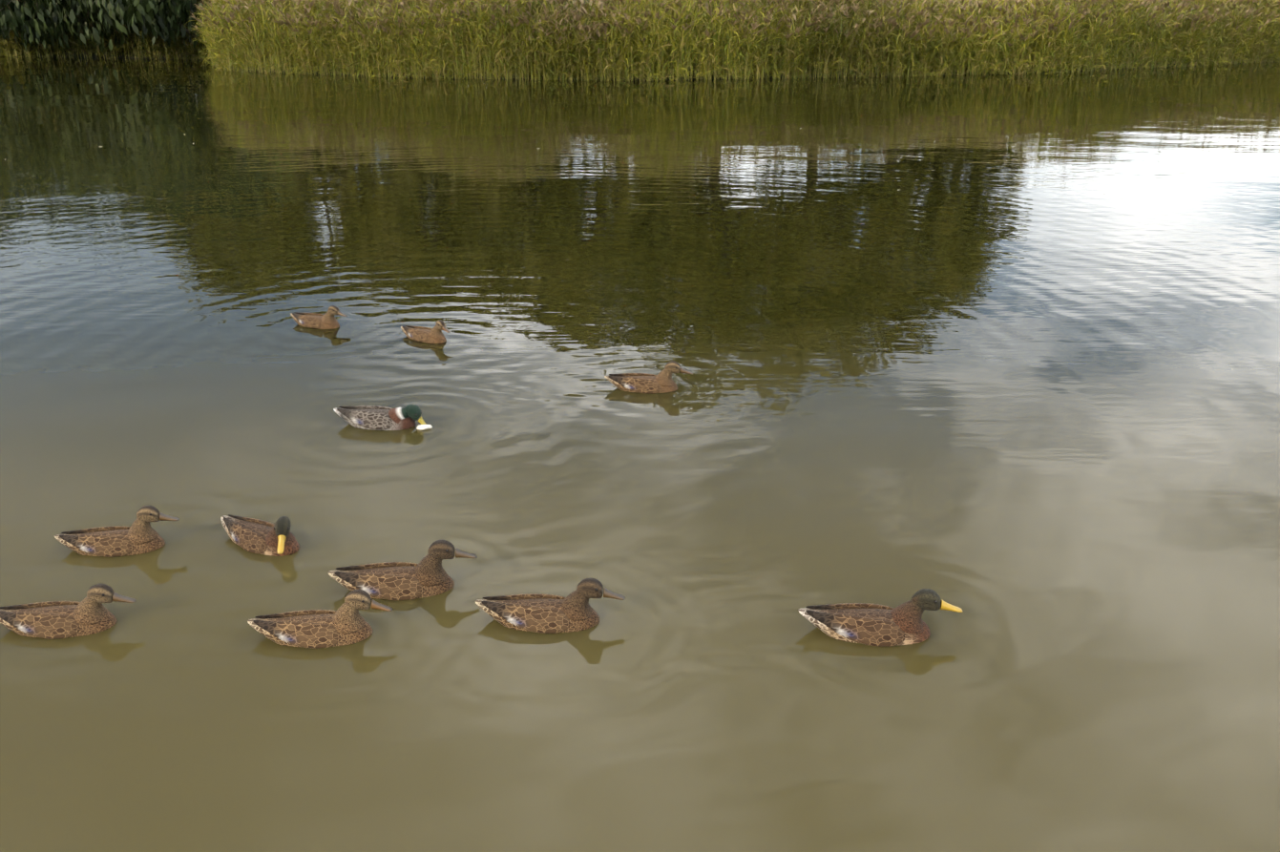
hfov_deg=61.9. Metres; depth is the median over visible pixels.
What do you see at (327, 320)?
duck
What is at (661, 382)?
duck
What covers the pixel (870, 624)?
duck
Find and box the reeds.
[0,0,1279,82]
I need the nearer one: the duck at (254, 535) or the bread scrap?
the duck at (254, 535)
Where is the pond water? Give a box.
[0,56,1279,851]
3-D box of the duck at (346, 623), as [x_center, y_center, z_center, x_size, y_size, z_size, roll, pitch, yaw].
[-1.127,0.699,3.769,0.508,0.262,0.184,-1,22,-2]
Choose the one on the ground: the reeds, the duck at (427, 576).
the reeds
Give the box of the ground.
[0,0,1279,80]
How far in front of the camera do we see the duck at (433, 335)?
6.90 m
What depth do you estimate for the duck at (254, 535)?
4.34 m
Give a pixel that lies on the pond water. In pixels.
(994, 357)
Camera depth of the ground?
28.61 m
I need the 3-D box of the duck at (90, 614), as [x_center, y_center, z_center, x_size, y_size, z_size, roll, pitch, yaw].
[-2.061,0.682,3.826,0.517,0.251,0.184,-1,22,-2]
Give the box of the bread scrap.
[416,424,432,430]
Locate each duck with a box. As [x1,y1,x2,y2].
[0,584,136,639]
[54,505,179,557]
[220,514,299,556]
[247,589,392,649]
[290,305,347,329]
[328,540,477,600]
[333,404,426,430]
[400,319,450,343]
[475,577,625,633]
[604,360,692,393]
[797,588,962,647]
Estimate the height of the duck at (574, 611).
0.266 m
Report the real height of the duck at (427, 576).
0.295 m
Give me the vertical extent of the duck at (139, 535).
0.264 m
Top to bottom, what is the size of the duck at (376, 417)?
0.204 m

